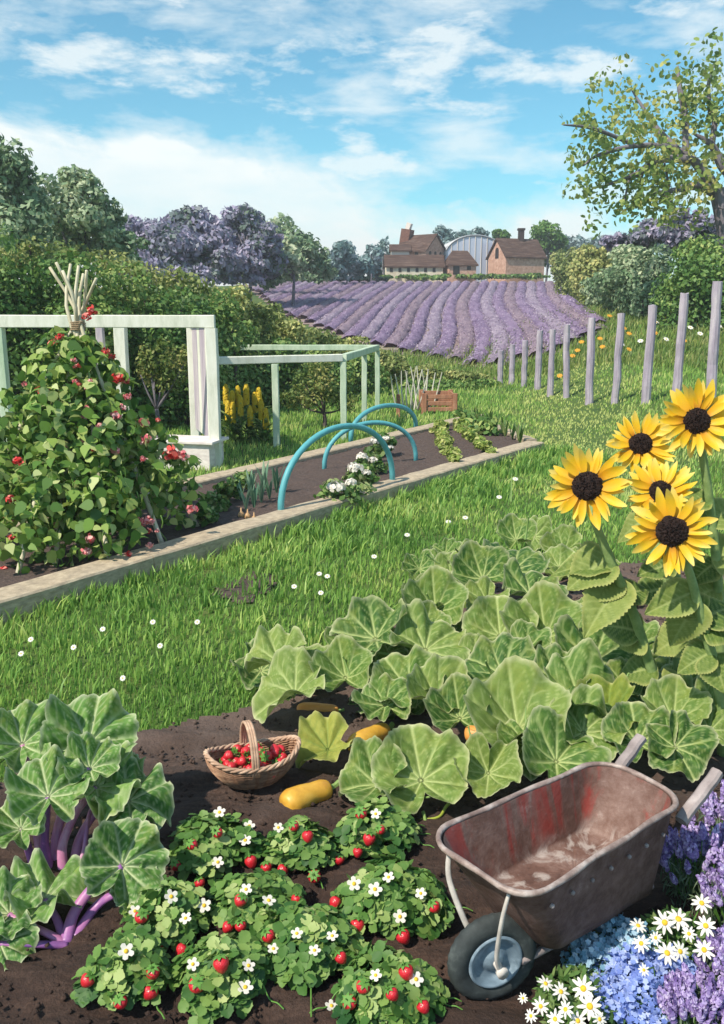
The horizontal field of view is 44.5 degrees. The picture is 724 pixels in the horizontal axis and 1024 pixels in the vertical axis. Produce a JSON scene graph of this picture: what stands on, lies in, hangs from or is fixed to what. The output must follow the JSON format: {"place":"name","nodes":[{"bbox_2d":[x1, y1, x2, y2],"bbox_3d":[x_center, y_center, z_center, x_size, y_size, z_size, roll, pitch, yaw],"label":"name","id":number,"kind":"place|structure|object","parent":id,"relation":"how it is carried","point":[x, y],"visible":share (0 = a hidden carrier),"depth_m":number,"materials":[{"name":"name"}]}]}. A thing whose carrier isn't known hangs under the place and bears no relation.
{"place":"outdoors","nodes":[
{"label":"outdoors","id":0,"kind":"place"},
{"bbox_2d":[0,425,518,587],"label":"bed soil","id":1,"kind":"structure","parent":0,"point":[307,478],"depth_m":12.90,"materials":[{"name":"soil"}]},
{"bbox_2d":[3,262,199,572],"bbox_3d":[-3.190,-1.192,9.970,2.661,3.133,3.687,0,13,0],"label":"cane wigwam","id":2,"kind":"object","parent":1,"relation":"on","point":[77,325],"visible":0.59,"depth_m":9.75,"materials":[{"name":"brown wood"}]},
{"bbox_2d":[0,304,211,573],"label":"runner bean","id":3,"kind":"object","parent":2,"relation":"attached to","point":[110,499],"visible":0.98,"depth_m":9.23,"materials":[{"name":"green plant"}]},
{"bbox_2d":[278,423,394,509],"bbox_3d":[-0.281,-0.636,11.974,0.083,1.120,2.638,9,15,34],"label":"pipe hoop","id":4,"kind":"object","parent":1,"relation":"on","point":[308,443],"visible":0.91,"depth_m":11.53,"materials":[{"name":"blue plastic"}]},
{"bbox_2d":[313,478,376,506],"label":"white flower plant","id":5,"kind":"object","parent":1,"relation":"on","point":[333,487],"visible":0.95,"depth_m":11.72,"materials":[{"name":"green plant"}]},
{"bbox_2d":[322,420,417,468],"bbox_3d":[0.156,-1.099,14.681,1.849,0.842,0.074,-7,14,-29],"label":"pipe hoop","id":6,"kind":"object","parent":1,"relation":"on","point":[336,437],"visible":0.84,"depth_m":14.58,"materials":[{"name":"blue plastic"}]},
{"bbox_2d":[0,558,723,1023],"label":"plot soil","id":7,"kind":"structure","parent":0,"point":[28,978],"depth_m":4.12,"materials":[{"name":"soil"}]},
{"bbox_2d":[0,817,169,971],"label":"rhubarb plant","id":8,"kind":"object","parent":7,"relation":"on","point":[125,861],"visible":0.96,"depth_m":3.79,"materials":[{"name":"green plant"}]},
{"bbox_2d":[0,688,174,869],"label":"rhubarb plant","id":9,"kind":"object","parent":7,"relation":"on","point":[78,748],"visible":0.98,"depth_m":4.22,"materials":[{"name":"green plant"}]},
{"bbox_2d":[70,927,175,1018],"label":"strawberry plant","id":10,"kind":"object","parent":7,"relation":"on","point":[126,969],"visible":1,"depth_m":3.32,"materials":[{"name":"green plant"}]},
{"bbox_2d":[119,874,217,955],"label":"strawberry plant","id":11,"kind":"object","parent":7,"relation":"on","point":[174,913],"visible":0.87,"depth_m":3.65,"materials":[{"name":"green plant"}]},
{"bbox_2d":[168,806,268,886],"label":"strawberry plant","id":12,"kind":"object","parent":7,"relation":"on","point":[204,844],"visible":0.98,"depth_m":4.13,"materials":[{"name":"green plant"}]},
{"bbox_2d":[170,930,283,1023],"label":"strawberry plant","id":13,"kind":"object","parent":7,"relation":"on","point":[221,975],"visible":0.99,"depth_m":3.31,"materials":[{"name":"green plant"}]},
{"bbox_2d":[203,720,300,789],"bbox_3d":[-0.598,1.318,4.861,0.544,0.356,0.349,-4,13,-19],"label":"trug basket","id":14,"kind":"object","parent":7,"relation":"on","point":[256,776],"visible":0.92,"depth_m":4.77,"materials":[{"name":"wicker"}]},
{"bbox_2d":[207,867,306,939],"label":"strawberry plant","id":15,"kind":"object","parent":7,"relation":"on","point":[251,903],"visible":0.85,"depth_m":3.72,"materials":[{"name":"green plant"}]},
{"bbox_2d":[260,815,338,888],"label":"strawberry plant","id":16,"kind":"object","parent":7,"relation":"on","point":[301,842],"visible":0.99,"depth_m":4.12,"materials":[{"name":"green plant"}]},
{"bbox_2d":[279,779,338,809],"bbox_3d":[-0.262,1.523,4.754,0.374,0.152,0.155,-8,15,-32],"label":"courgette","id":17,"kind":"object","parent":7,"relation":"on","point":[300,796],"visible":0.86,"depth_m":4.69,"materials":[{"name":"food"}]},
{"bbox_2d":[259,898,371,1016],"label":"strawberry plant","id":18,"kind":"object","parent":7,"relation":"on","point":[316,945],"visible":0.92,"depth_m":3.47,"materials":[{"name":"green plant"}]},
{"bbox_2d":[229,623,444,768],"bbox_3d":[-0.171,1.089,5.778,1.132,0.554,1.718,-5,14,-23],"label":"courgette plant","id":19,"kind":"object","parent":7,"relation":"on","point":[277,664],"visible":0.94,"depth_m":5.66,"materials":[{"name":"green plant"}]},
{"bbox_2d":[329,796,433,864],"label":"strawberry plant","id":20,"kind":"object","parent":7,"relation":"on","point":[366,828],"visible":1,"depth_m":4.24,"materials":[{"name":"green plant"}]},
{"bbox_2d":[309,940,462,1023],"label":"strawberry plant","id":21,"kind":"object","parent":7,"relation":"on","point":[392,985],"visible":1,"depth_m":3.22,"materials":[{"name":"green plant"}]},
{"bbox_2d":[329,854,472,944],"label":"strawberry plant","id":22,"kind":"object","parent":7,"relation":"on","point":[388,898],"visible":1,"depth_m":3.73,"materials":[{"name":"green plant"}]},
{"bbox_2d":[338,652,522,819],"bbox_3d":[0.356,1.208,5.248,0.967,0.560,1.883,0,13,0],"label":"courgette plant","id":23,"kind":"object","parent":7,"relation":"on","point":[407,767],"visible":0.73,"depth_m":4.73,"materials":[{"name":"green plant"}]},
{"bbox_2d":[324,565,538,660],"bbox_3d":[0.379,0.850,6.755,1.622,0.761,1.951,-8,15,-32],"label":"courgette plant","id":24,"kind":"object","parent":7,"relation":"on","point":[426,614],"visible":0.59,"depth_m":6.39,"materials":[{"name":"green plant"}]},
{"bbox_2d":[463,614,653,780],"bbox_3d":[1.246,1.138,5.336,1.370,0.665,1.915,0,13,0],"label":"courgette plant","id":25,"kind":"object","parent":7,"relation":"on","point":[550,705],"visible":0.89,"depth_m":5.13,"materials":[{"name":"green plant"}]},
{"bbox_2d":[401,474,723,652],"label":"courgette plant","id":26,"kind":"object","parent":7,"relation":"on","point":[475,568],"visible":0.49,"depth_m":7.67,"materials":[{"name":"green plant"}]},
{"bbox_2d":[518,963,616,1023],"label":"star flower plant","id":27,"kind":"object","parent":7,"relation":"on","point":[555,1001],"visible":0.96,"depth_m":3.19,"materials":[{"name":"white plant"}]},
{"bbox_2d":[436,733,722,1000],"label":"wheelbarrow","id":28,"kind":"object","parent":7,"relation":"on","point":[562,860],"visible":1,"depth_m":3.55,"materials":[{"name":"metal"}]},
{"bbox_2d":[560,932,620,975],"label":"blue flower plant","id":29,"kind":"object","parent":7,"relation":"on","point":[585,951],"visible":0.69,"depth_m":3.45,"materials":[{"name":"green plant"}]},
{"bbox_2d":[544,443,679,685],"bbox_3d":[1.551,0.500,5.318,1.002,1.866,0.512,-4,13,-18],"label":"sunflower","id":30,"kind":"object","parent":7,"relation":"on","point":[612,597],"visible":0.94,"depth_m":5.21,"materials":[{"name":"yellow plant"}]},
{"bbox_2d":[584,970,639,1023],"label":"blue flower plant","id":31,"kind":"object","parent":7,"relation":"on","point":[608,990],"visible":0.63,"depth_m":3.24,"materials":[{"name":"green plant"}]},
{"bbox_2d":[582,914,660,973],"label":"blue flower plant","id":32,"kind":"object","parent":7,"relation":"on","point":[618,931],"visible":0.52,"depth_m":3.52,"materials":[{"name":"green plant"}]},
{"bbox_2d":[594,941,660,992],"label":"blue flower plant","id":33,"kind":"object","parent":7,"relation":"on","point":[624,965],"visible":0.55,"depth_m":3.39,"materials":[{"name":"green plant"}]},
{"bbox_2d":[606,970,679,1023],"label":"blue flower plant","id":34,"kind":"object","parent":7,"relation":"on","point":[648,1010],"visible":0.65,"depth_m":3.22,"materials":[{"name":"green plant"}]},
{"bbox_2d":[606,411,680,675],"bbox_3d":[1.832,0.358,5.611,0.687,2.004,0.357,0,13,0],"label":"sunflower","id":35,"kind":"object","parent":7,"relation":"on","point":[644,446],"visible":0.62,"depth_m":5.39,"materials":[{"name":"yellow plant"}]},
{"bbox_2d":[626,458,696,687],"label":"sunflower","id":36,"kind":"object","parent":7,"relation":"on","point":[662,477],"visible":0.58,"depth_m":5.09,"materials":[{"name":"yellow plant"}]},
{"bbox_2d":[601,641,723,782],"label":"courgette plant","id":37,"kind":"object","parent":7,"relation":"on","point":[678,724],"visible":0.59,"depth_m":5.01,"materials":[{"name":"green plant"}]},
{"bbox_2d":[629,894,716,976],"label":"star flower plant","id":38,"kind":"object","parent":7,"relation":"on","point":[684,929],"visible":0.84,"depth_m":3.46,"materials":[{"name":"white plant"}]},
{"bbox_2d":[625,487,723,756],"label":"sunflower","id":39,"kind":"object","parent":7,"relation":"on","point":[672,533],"visible":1,"depth_m":4.89,"materials":[{"name":"yellow plant"}]},
{"bbox_2d":[656,378,723,652],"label":"sunflower","id":40,"kind":"object","parent":7,"relation":"on","point":[697,410],"visible":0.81,"depth_m":5.24,"materials":[{"name":"yellow plant"}]},
{"bbox_2d":[656,962,723,1023],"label":"lavender bush","id":41,"kind":"object","parent":7,"relation":"on","point":[704,1004],"visible":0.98,"depth_m":3.12,"materials":[{"name":"purple plant"}]},
{"bbox_2d":[659,821,723,917],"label":"lavender bush","id":42,"kind":"object","parent":7,"relation":"on","point":[690,844],"visible":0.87,"depth_m":3.90,"materials":[{"name":"purple plant"}]},
{"bbox_2d":[691,779,723,843],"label":"lavender bush","id":43,"kind":"object","parent":7,"relation":"on","point":[711,808],"visible":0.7,"depth_m":4.18,"materials":[{"name":"purple plant"}]},
{"bbox_2d":[693,925,723,990],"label":"lavender bush","id":44,"kind":"object","parent":7,"relation":"on","point":[716,964],"visible":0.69,"depth_m":3.31,"materials":[{"name":"purple plant"}]},
{"bbox_2d":[695,847,723,929],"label":"lavender bush","id":45,"kind":"object","parent":7,"relation":"on","point":[716,890],"visible":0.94,"depth_m":3.68,"materials":[{"name":"purple plant"}]},
{"bbox_2d":[0,283,723,782],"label":"ground","id":46,"kind":"structure","parent":0,"point":[572,411],"depth_m":9.69,"materials":[{"name":"plant"}]},
{"bbox_2d":[0,134,61,290],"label":"grey tree","id":47,"kind":"object","parent":46,"relation":"on","point":[20,216],"visible":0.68,"depth_m":31.65,"materials":[{"name":"green plant"}]},
{"bbox_2d":[0,222,141,425],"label":"hedge bush","id":48,"kind":"object","parent":46,"relation":"on","point":[27,290],"visible":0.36,"depth_m":18.85,"materials":[{"name":"green plant"}]},
{"bbox_2d":[30,164,150,304],"bbox_3d":[-11.885,-9.861,36.683,6.505,8.560,4.553,0,13,0],"label":"grey tree","id":49,"kind":"object","parent":46,"relation":"on","point":[79,213],"visible":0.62,"depth_m":35.43,"materials":[{"name":"green plant"}]},
{"bbox_2d":[0,315,221,467],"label":"pergola","id":50,"kind":"object","parent":46,"relation":"on","point":[203,370],"visible":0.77,"depth_m":15.02,"materials":[{"name":"white paint"}]},
{"bbox_2d":[0,236,225,412],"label":"hedge bush","id":51,"kind":"object","parent":46,"relation":"on","point":[166,282],"visible":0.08,"depth_m":21.34,"materials":[{"name":"green plant"}]},
{"bbox_2d":[95,214,204,312],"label":"violet tree","id":52,"kind":"object","parent":46,"relation":"on","point":[171,245],"visible":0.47,"depth_m":58.48,"materials":[{"name":"purple plant"}]},
{"bbox_2d":[134,338,187,437],"bbox_3d":[-4.035,-2.503,18.345,1.167,2.189,0.884,4,13,18],"label":"fruit tree","id":53,"kind":"object","parent":46,"relation":"on","point":[169,380],"visible":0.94,"depth_m":18.20,"materials":[{"name":"green plant"}]},
{"bbox_2d":[118,257,221,289],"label":"treeline shrub","id":54,"kind":"object","parent":46,"relation":"on","point":[207,271],"visible":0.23,"depth_m":55.48,"materials":[{"name":"purple plant"}]},
{"bbox_2d":[103,260,254,429],"bbox_3d":[-4.181,-4.050,21.419,2.657,3.882,4.381,9,15,35],"label":"hedge bush","id":55,"kind":"object","parent":46,"relation":"on","point":[229,344],"visible":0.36,"depth_m":20.65,"materials":[{"name":"green plant"}]},
{"bbox_2d":[156,435,228,469],"bbox_3d":[-2.983,-1.029,15.435,1.145,0.515,0.740,3,13,14],"label":"storage box","id":56,"kind":"object","parent":46,"relation":"on","point":[202,448],"visible":0.53,"depth_m":15.09,"materials":[{"name":"white wood"}]},
{"bbox_2d":[160,205,247,305],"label":"violet tree","id":57,"kind":"object","parent":46,"relation":"on","point":[220,252],"visible":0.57,"depth_m":61.70,"materials":[{"name":"purple plant"}]},
{"bbox_2d":[210,571,276,603],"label":"bare earth","id":58,"kind":"structure","parent":46,"relation":"on","point":[228,593],"depth_m":8.50,"materials":[{"name":"soil"}]},
{"bbox_2d":[214,202,288,302],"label":"blue green tree","id":59,"kind":"object","parent":46,"relation":"on","point":[259,240],"visible":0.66,"depth_m":66.70,"materials":[{"name":"grey plant"}]},
{"bbox_2d":[0,414,543,623],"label":"raised bed","id":60,"kind":"object","parent":46,"relation":"on","point":[24,595],"visible":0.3,"depth_m":10.03,"materials":[{"name":"brown wood"}]},
{"bbox_2d":[200,283,371,398],"bbox_3d":[-2.270,-5.299,27.888,2.269,3.533,7.959,7,14,29],"label":"hedge bush","id":61,"kind":"object","parent":46,"relation":"on","point":[282,325],"visible":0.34,"depth_m":26.81,"materials":[{"name":"green plant"}]},
{"bbox_2d":[219,345,379,447],"bbox_3d":[-1.942,-2.841,20.628,4.854,1.853,7.037,0,13,0],"label":"fruit cage","id":62,"kind":"object","parent":46,"relation":"on","point":[363,351],"visible":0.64,"depth_m":18.30,"materials":[{"name":"white paint"}]},
{"bbox_2d":[0,442,616,706],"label":"long grass","id":63,"kind":"structure","parent":46,"relation":"on","point":[436,489],"depth_m":9.40,"materials":[{"name":"plant"}]},
{"bbox_2d":[228,319,391,408],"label":"hedge bush","id":64,"kind":"object","parent":46,"relation":"on","point":[261,375],"visible":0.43,"depth_m":25.10,"materials":[{"name":"green plant"}]},
{"bbox_2d":[279,351,359,428],"bbox_3d":[-0.979,-2.769,20.334,1.885,1.844,0.935,2,13,9],"label":"fruit tree","id":65,"kind":"object","parent":46,"relation":"on","point":[321,390],"visible":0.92,"depth_m":20.26,"materials":[{"name":"green plant"}]},
{"bbox_2d":[328,239,375,283],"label":"blue tree","id":66,"kind":"object","parent":46,"relation":"on","point":[344,259],"visible":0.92,"depth_m":93.36,"materials":[{"name":"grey plant"}]},
{"bbox_2d":[383,255,444,282],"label":"long barn","id":67,"kind":"structure","parent":46,"relation":"on","point":[397,265],"depth_m":109.63,"materials":[{"name":"brown tile"}]},
{"bbox_2d":[399,222,445,254],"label":"brick house","id":68,"kind":"structure","parent":46,"relation":"on","point":[428,244],"depth_m":114.06,"materials":[{"name":"brick"}]},
{"bbox_2d":[360,349,488,384],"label":"hedge bush","id":69,"kind":"object","parent":46,"relation":"on","point":[394,364],"visible":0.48,"depth_m":33.30,"materials":[{"name":"green plant"}]},
{"bbox_2d":[419,390,457,413],"bbox_3d":[2.065,-2.993,24.188,0.950,0.592,1.335,0,13,0],"label":"slatted bin","id":70,"kind":"object","parent":46,"relation":"on","point":[448,397],"visible":0.88,"depth_m":23.58,"materials":[{"name":"red wood"}]},
{"bbox_2d":[402,377,502,391],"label":"hedge bush","id":71,"kind":"object","parent":46,"relation":"on","point":[482,383],"visible":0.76,"depth_m":31.04,"materials":[{"name":"green plant"}]},
{"bbox_2d":[443,251,478,282],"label":"tiled shed","id":72,"kind":"structure","parent":46,"relation":"on","point":[461,262],"depth_m":109.15,"materials":[{"name":"brown brick"}]},
{"bbox_2d":[444,234,494,282],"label":"arched glasshouse","id":73,"kind":"structure","parent":46,"relation":"on","point":[477,247],"depth_m":115.23,"materials":[{"name":"white"}]},
{"bbox_2d":[485,228,546,282],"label":"brick barn","id":74,"kind":"structure","parent":46,"relation":"on","point":[519,255],"depth_m":111.24,"materials":[{"name":"brick"}]},
{"bbox_2d":[529,220,568,282],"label":"round tree","id":75,"kind":"object","parent":46,"relation":"on","point":[552,239],"visible":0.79,"depth_m":116.71,"materials":[{"name":"green plant"}]},
{"bbox_2d":[549,243,613,309],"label":"hedge bush","id":76,"kind":"object","parent":46,"relation":"on","point":[572,269],"visible":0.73,"depth_m":56.03,"materials":[{"name":"green plant"}]},
{"bbox_2d":[585,318,595,404],"bbox_3d":[5.949,-3.860,23.044,0.250,2.344,0.263,0,13,0],"label":"wooden post","id":77,"kind":"object","parent":46,"relation":"on","point":[590,364],"visible":0.91,"depth_m":22.96,"materials":[{"name":"grey wood"}]},
{"bbox_2d":[611,313,624,403],"bbox_3d":[6.387,-3.764,22.093,0.218,2.350,0.229,0,13,0],"label":"wooden post","id":78,"kind":"object","parent":46,"relation":"on","point":[617,373],"visible":0.95,"depth_m":22.00,"materials":[{"name":"grey wood"}]},
{"bbox_2d":[578,243,674,317],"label":"hedge bush","id":79,"kind":"object","parent":46,"relation":"on","point":[623,282],"visible":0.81,"depth_m":38.48,"materials":[{"name":"green plant"}]},
{"bbox_2d":[599,218,664,252],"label":"plum tree","id":80,"kind":"object","parent":46,"relation":"on","point":[642,236],"visible":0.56,"depth_m":43.11,"materials":[{"name":"purple plant"}]},
{"bbox_2d":[560,27,723,251],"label":"spreading tree","id":81,"kind":"object","parent":46,"relation":"on","point":[673,152],"visible":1,"depth_m":33.62,"materials":[{"name":"green plant"}]},
{"bbox_2d":[641,305,656,404],"bbox_3d":[6.774,-3.656,20.905,0.239,2.421,0.237,0,13,0],"label":"wooden post","id":82,"kind":"object","parent":46,"relation":"on","point":[648,360],"visible":0.91,"depth_m":20.82,"materials":[{"name":"grey wood"}]},
{"bbox_2d":[672,293,688,390],"bbox_3d":[7.255,-3.693,20.210,0.233,2.558,0.214,0,13,0],"label":"wooden post","id":83,"kind":"object","parent":46,"relation":"on","point":[680,341],"visible":0.84,"depth_m":20.09,"materials":[{"name":"grey wood"}]},
{"bbox_2d":[653,206,718,257],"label":"plum tree","id":84,"kind":"object","parent":46,"relation":"on","point":[671,237],"visible":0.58,"depth_m":41.27,"materials":[{"name":"purple plant"}]},
{"bbox_2d":[648,233,723,332],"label":"hedge bush","id":85,"kind":"object","parent":46,"relation":"on","point":[697,271],"visible":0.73,"depth_m":31.54,"materials":[{"name":"green plant"}]},
{"bbox_2d":[706,281,722,396],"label":"wooden post","id":86,"kind":"object","parent":46,"relation":"on","point":[714,339],"visible":0.84,"depth_m":19.33,"materials":[{"name":"grey wood"}]},
{"bbox_2d":[0,0,723,288],"label":"sky","id":87,"kind":"structure","parent":0,"point":[356,121],"materials":[{"name":"blue"}]},
{"bbox_2d":[244,283,599,368],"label":"field soil","id":88,"kind":"structure","parent":0,"point":[310,322],"depth_m":54.45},
{"bbox_2d":[255,212,338,304],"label":"green tree","id":89,"kind":"object","parent":88,"relation":"on","point":[301,251],"visible":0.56,"depth_m":71.30,"materials":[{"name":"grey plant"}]},
{"bbox_2d":[332,281,404,334],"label":"lavender row","id":90,"kind":"object","parent":88,"relation":"on","point":[350,323],"visible":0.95,"depth_m":66.88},
{"bbox_2d":[343,281,413,336],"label":"lavender row","id":91,"kind":"object","parent":88,"relation":"on","point":[360,327],"visible":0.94,"depth_m":64.68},
{"bbox_2d":[358,281,422,339],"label":"lavender row","id":92,"kind":"object","parent":88,"relation":"on","point":[375,326],"visible":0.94,"depth_m":64.31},
{"bbox_2d":[367,281,432,344],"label":"lavender row","id":93,"kind":"object","parent":88,"relation":"on","point":[388,328],"visible":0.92,"depth_m":62.21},
{"bbox_2d":[382,281,441,346],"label":"lavender row","id":94,"kind":"object","parent":88,"relation":"on","point":[400,334],"visible":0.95,"depth_m":60.88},
{"bbox_2d":[396,281,450,350],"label":"lavender row","id":95,"kind":"object","parent":88,"relation":"on","point":[414,338],"visible":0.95,"depth_m":58.72,"materials":[{"name":"plant"}]},
{"bbox_2d":[410,281,460,353],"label":"lavender row","id":96,"kind":"object","parent":88,"relation":"on","point":[431,339],"visible":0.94,"depth_m":58.06,"materials":[{"name":"plant"}]},
{"bbox_2d":[426,280,469,357],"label":"lavender row","id":97,"kind":"object","parent":88,"relation":"on","point":[449,332],"visible":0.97,"depth_m":55.84,"materials":[{"name":"plant"}]},
{"bbox_2d":[445,281,479,358],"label":"lavender row","id":98,"kind":"object","parent":88,"relation":"on","point":[465,330],"visible":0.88,"depth_m":53.08,"materials":[{"name":"plant"}]},
{"bbox_2d":[380,272,550,280],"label":"hedge","id":99,"kind":"object","parent":88,"relation":"on","point":[478,276],"visible":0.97,"depth_m":107.94,"materials":[{"name":"green plant"}]},
{"bbox_2d":[462,280,491,363],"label":"lavender row","id":100,"kind":"object","parent":88,"relation":"on","point":[482,329],"visible":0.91,"depth_m":49.59,"materials":[{"name":"plant"}]},
{"bbox_2d":[480,280,510,367],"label":"lavender row","id":101,"kind":"object","parent":88,"relation":"on","point":[489,313],"visible":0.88,"depth_m":47.32,"materials":[{"name":"plant"}]},
{"bbox_2d":[492,281,528,361],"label":"lavender row","id":102,"kind":"object","parent":88,"relation":"on","point":[503,313],"visible":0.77,"depth_m":47.07,"materials":[{"name":"plant"}]},
{"bbox_2d":[502,281,546,357],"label":"lavender row","id":103,"kind":"object","parent":88,"relation":"on","point":[530,330],"visible":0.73,"depth_m":45.64,"materials":[{"name":"plant"}]},
{"bbox_2d":[514,281,562,353],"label":"lavender row","id":104,"kind":"object","parent":88,"relation":"on","point":[520,297],"visible":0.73,"depth_m":45.67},
{"bbox_2d":[525,281,583,346],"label":"lavender row","id":105,"kind":"object","parent":88,"relation":"on","point":[531,295],"visible":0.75,"depth_m":45.60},
{"bbox_2d":[536,281,596,341],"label":"lavender row","id":106,"kind":"object","parent":88,"relation":"on","point":[541,293],"visible":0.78,"depth_m":44.96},
{"bbox_2d":[380,302,723,380],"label":"meadow grass","id":107,"kind":"structure","parent":0,"point":[703,339],"depth_m":32.13,"materials":[{"name":"plant"}]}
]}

